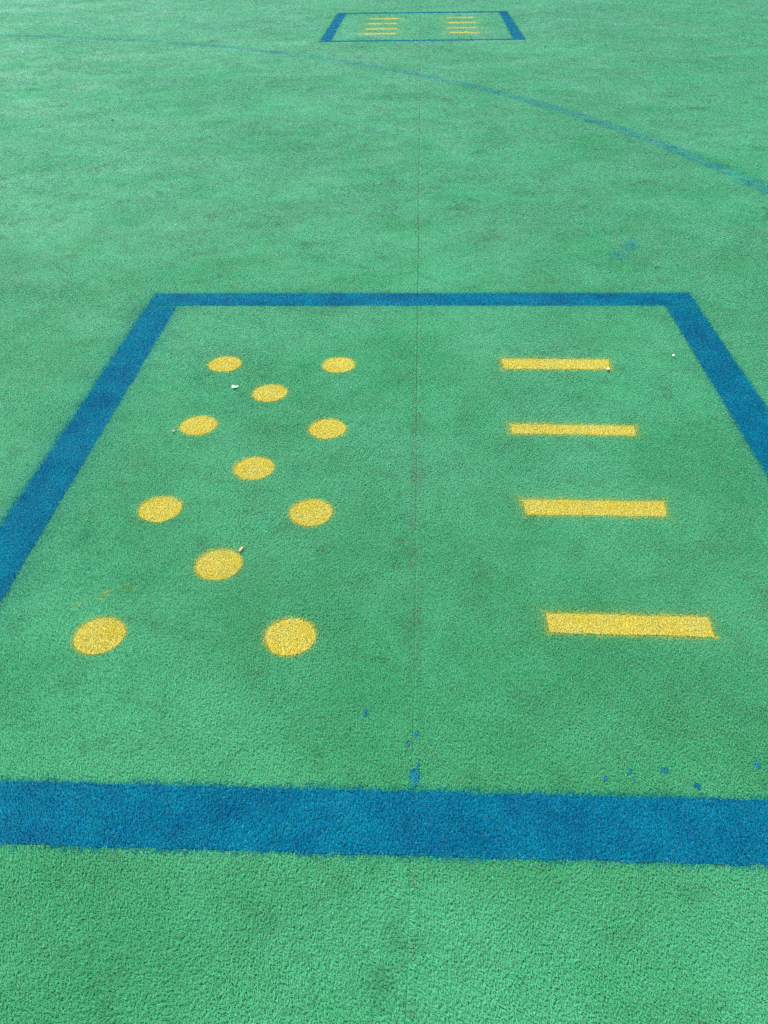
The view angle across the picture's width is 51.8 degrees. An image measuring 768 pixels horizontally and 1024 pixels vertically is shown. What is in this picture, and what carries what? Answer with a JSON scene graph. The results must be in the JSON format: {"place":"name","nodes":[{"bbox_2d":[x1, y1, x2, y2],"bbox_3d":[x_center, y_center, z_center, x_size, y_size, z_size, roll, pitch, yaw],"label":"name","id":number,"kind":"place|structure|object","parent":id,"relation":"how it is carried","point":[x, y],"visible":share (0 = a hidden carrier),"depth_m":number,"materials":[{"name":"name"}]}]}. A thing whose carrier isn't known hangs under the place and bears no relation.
{"place":"outdoors","nodes":[
{"label":"outdoors","id":0,"kind":"place"},
{"bbox_2d":[0,0,767,1023],"bbox_3d":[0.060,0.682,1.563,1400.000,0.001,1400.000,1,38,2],"label":"turf ground","id":1,"kind":"structure","parent":0,"point":[692,920],"depth_m":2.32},
{"bbox_2d":[70,615,127,655],"bbox_3d":[-0.737,0.318,2.045,0.147,0.008,0.146,1,38,2],"label":"yellow dot","id":2,"kind":"object","parent":1,"relation":"on","point":[99,636],"visible":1,"depth_m":2.04,"materials":[{"name":"paint"}]},
{"bbox_2d":[70,581,139,609],"bbox_3d":[-0.762,0.227,2.163,0.195,0.008,0.045,-20,42,-23],"label":"paint scuff","id":3,"kind":"object","parent":1,"relation":"on","point":[99,598],"visible":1,"depth_m":2.16,"materials":[{"name":"green paint"}]},
{"bbox_2d":[137,495,183,522],"bbox_3d":[-0.699,-0.012,2.467,0.150,0.008,0.154,1,38,2],"label":"yellow dot","id":4,"kind":"object","parent":1,"relation":"on","point":[158,509],"visible":1,"depth_m":2.47,"materials":[{"name":"paint"}]},
{"bbox_2d":[178,415,218,435],"bbox_3d":[-0.671,-0.313,2.852,0.154,0.008,0.151,1,38,2],"label":"yellow dot","id":5,"kind":"object","parent":1,"relation":"on","point":[197,425],"visible":1,"depth_m":2.85,"materials":[{"name":"paint"}]},
{"bbox_2d":[193,546,243,580],"bbox_3d":[-0.474,0.148,2.257,0.150,0.007,0.152,1,38,2],"label":"yellow dot","id":6,"kind":"object","parent":1,"relation":"on","point":[215,564],"visible":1,"depth_m":2.25,"materials":[{"name":"paint"}]},
{"bbox_2d":[206,354,241,371],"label":"yellow dot","id":7,"kind":"object","parent":1,"relation":"on","point":[224,364],"visible":1,"depth_m":3.23,"materials":[{"name":"paint"}]},
{"bbox_2d":[232,456,274,480],"bbox_3d":[-0.434,-0.146,2.632,0.156,0.007,0.154,1,38,2],"label":"yellow dot","id":8,"kind":"object","parent":1,"relation":"on","point":[256,468],"visible":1,"depth_m":2.63,"materials":[{"name":"paint"}]},
{"bbox_2d":[251,383,288,402],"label":"yellow dot","id":9,"kind":"object","parent":1,"relation":"on","point":[269,392],"visible":1,"depth_m":3.03,"materials":[{"name":"paint"}]},
{"bbox_2d":[261,616,317,658],"bbox_3d":[-0.243,0.319,2.030,0.152,0.008,0.147,15,41,20],"label":"yellow dot","id":10,"kind":"object","parent":1,"relation":"on","point":[289,636],"visible":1,"depth_m":2.03,"materials":[{"name":"paint"}]},
{"bbox_2d":[287,498,335,527],"bbox_3d":[-0.227,0.003,2.436,0.161,0.007,0.154,1,38,2],"label":"yellow dot","id":11,"kind":"object","parent":1,"relation":"on","point":[309,513],"visible":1,"depth_m":2.44,"materials":[{"name":"paint"}]},
{"bbox_2d":[307,418,348,439],"bbox_3d":[-0.201,-0.298,2.821,0.159,0.007,0.153,1,38,2],"label":"yellow dot","id":12,"kind":"object","parent":1,"relation":"on","point":[326,429],"visible":1,"depth_m":2.82,"materials":[{"name":"paint"}]},
{"bbox_2d":[320,356,355,373],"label":"yellow dot","id":13,"kind":"object","parent":1,"relation":"on","point":[338,364],"visible":1,"depth_m":3.21,"materials":[{"name":"paint"}]},
{"bbox_2d":[362,709,368,716],"bbox_3d":[-0.041,0.467,1.835,0.025,0.008,0.024,-31,47,-32],"label":"paint splash","id":14,"kind":"object","parent":1,"relation":"on","point":[365,713],"visible":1,"depth_m":1.84,"materials":[{"name":"blue paint"}]},
{"bbox_2d":[359,32,396,34],"bbox_3d":[-0.065,-6.602,10.902,0.581,0.007,0.299,1,38,2],"label":"yellow bar","id":15,"kind":"object","parent":1,"relation":"on","point":[378,33],"visible":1,"depth_m":10.91,"materials":[{"name":"paint"}]},
{"bbox_2d":[364,28,398,29],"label":"yellow bar","id":16,"kind":"object","parent":1,"relation":"on","point":[380,28],"visible":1,"depth_m":11.31,"materials":[{"name":"paint"}]},
{"bbox_2d":[367,22,398,24],"bbox_3d":[-0.001,-7.263,11.747,0.569,0.007,0.288,1,38,2],"label":"yellow bar","id":17,"kind":"object","parent":1,"relation":"on","point":[382,23],"visible":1,"depth_m":11.77,"materials":[{"name":"paint"}]},
{"bbox_2d":[0,291,767,878],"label":"painted frame","id":18,"kind":"object","parent":1,"relation":"on","point":[342,821],"visible":1,"depth_m":1.65,"materials":[{"name":"blue paint"}]},
{"bbox_2d":[0,34,767,195],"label":"curved line","id":19,"kind":"object","parent":1,"relation":"on","point":[743,178],"visible":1,"depth_m":6.78,"materials":[{"name":"blue paint"}]},
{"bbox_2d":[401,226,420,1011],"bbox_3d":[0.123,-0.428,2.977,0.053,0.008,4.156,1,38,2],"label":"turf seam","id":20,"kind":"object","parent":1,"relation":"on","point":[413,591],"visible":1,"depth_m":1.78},
{"bbox_2d":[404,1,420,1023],"bbox_3d":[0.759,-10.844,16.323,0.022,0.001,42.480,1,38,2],"label":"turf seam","id":21,"kind":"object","parent":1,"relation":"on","point":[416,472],"visible":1,"depth_m":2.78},
{"bbox_2d":[408,763,420,789],"bbox_3d":[0.067,0.570,1.701,0.032,0.007,0.067,1,38,2],"label":"paint splash","id":22,"kind":"object","parent":1,"relation":"on","point":[414,777],"visible":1,"depth_m":1.70,"materials":[{"name":"blue paint"}]},
{"bbox_2d":[414,729,419,740],"bbox_3d":[0.073,0.503,1.786,0.018,0.008,0.036,1,38,2],"label":"paint splash","id":23,"kind":"object","parent":1,"relation":"on","point":[416,734],"visible":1,"depth_m":1.79,"materials":[{"name":"blue paint"}]},
{"bbox_2d":[320,11,525,41],"bbox_3d":[0.554,-7.138,11.571,2.816,0.007,3.375,1,38,2],"label":"painted frame","id":24,"kind":"object","parent":1,"relation":"on","point":[334,26],"visible":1,"depth_m":11.25,"materials":[{"name":"blue paint"}]},
{"bbox_2d":[445,16,472,18],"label":"yellow bar","id":25,"kind":"object","parent":1,"relation":"on","point":[459,17],"visible":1,"depth_m":12.19,"materials":[{"name":"paint"}]},
{"bbox_2d":[443,26,476,28],"bbox_3d":[1.116,-6.901,11.253,0.566,0.007,0.286,1,38,2],"label":"yellow bar","id":26,"kind":"object","parent":1,"relation":"on","point":[460,27],"visible":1,"depth_m":11.26,"materials":[{"name":"paint"}]},
{"bbox_2d":[444,21,475,23],"bbox_3d":[1.152,-7.253,11.703,0.559,0.007,0.330,1,38,2],"label":"yellow bar","id":27,"kind":"object","parent":1,"relation":"on","point":[461,22],"visible":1,"depth_m":11.70,"materials":[{"name":"paint"}]},
{"bbox_2d":[450,31,479,32],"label":"yellow bar","id":28,"kind":"object","parent":1,"relation":"on","point":[464,32],"visible":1,"depth_m":10.86,"materials":[{"name":"paint"}]},
{"bbox_2d":[492,353,615,372],"bbox_3d":[0.686,-0.602,3.186,0.508,0.008,0.170,1,38,2],"label":"yellow bar","id":29,"kind":"object","parent":1,"relation":"on","point":[555,363],"visible":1,"depth_m":3.18,"materials":[{"name":"paint"}]},
{"bbox_2d":[505,420,642,438],"bbox_3d":[0.665,-0.292,2.789,0.490,0.008,0.134,1,38,2],"label":"yellow bar","id":30,"kind":"object","parent":1,"relation":"on","point":[590,430],"visible":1,"depth_m":2.79,"materials":[{"name":"paint"}]},
{"bbox_2d":[516,495,674,521],"bbox_3d":[0.646,-0.015,2.434,0.482,0.008,0.136,1,38,2],"label":"yellow bar","id":31,"kind":"object","parent":1,"relation":"on","point":[572,507],"visible":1,"depth_m":2.43,"materials":[{"name":"paint"}]},
{"bbox_2d":[602,774,609,782],"bbox_3d":[0.473,0.571,1.689,0.018,0.007,0.023,-16,40,-18],"label":"paint splash","id":32,"kind":"object","parent":1,"relation":"on","point":[605,778],"visible":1,"depth_m":1.69,"materials":[{"name":"blue paint"}]},
{"bbox_2d":[602,248,633,261],"bbox_3d":[1.215,-1.332,4.108,0.176,0.008,0.194,28,47,32],"label":"paint smear","id":33,"kind":"object","parent":1,"relation":"on","point":[616,254],"visible":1,"depth_m":4.12},
{"bbox_2d":[540,609,720,640],"bbox_3d":[0.635,0.291,2.042,0.455,0.008,0.111,1,38,2],"label":"yellow bar","id":34,"kind":"object","parent":1,"relation":"on","point":[597,623],"visible":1,"depth_m":2.04,"materials":[{"name":"paint"}]},
{"bbox_2d":[619,235,643,253],"bbox_3d":[1.326,-1.438,4.242,0.138,0.007,0.322,13,40,18],"label":"paint smear","id":35,"kind":"object","parent":1,"relation":"on","point":[631,244],"visible":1,"depth_m":4.24},
{"bbox_2d":[658,765,669,773],"bbox_3d":[0.605,0.557,1.703,0.023,0.007,0.024,-12,39,-13],"label":"paint splash","id":36,"kind":"object","parent":1,"relation":"on","point":[663,770],"visible":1,"depth_m":1.71,"materials":[{"name":"blue paint"}]},
{"bbox_2d":[693,780,701,791],"bbox_3d":[0.662,0.581,1.671,0.021,0.007,0.026,12,40,17],"label":"paint splash","id":37,"kind":"object","parent":1,"relation":"on","point":[697,785],"visible":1,"depth_m":1.67,"materials":[{"name":"blue paint"}]},
{"bbox_2d":[752,759,760,768],"bbox_3d":[0.807,0.546,1.712,0.027,0.008,0.029,1,38,2],"label":"paint splash","id":38,"kind":"object","parent":1,"relation":"on","point":[756,763],"visible":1,"depth_m":1.71,"materials":[{"name":"blue paint"}]}
]}

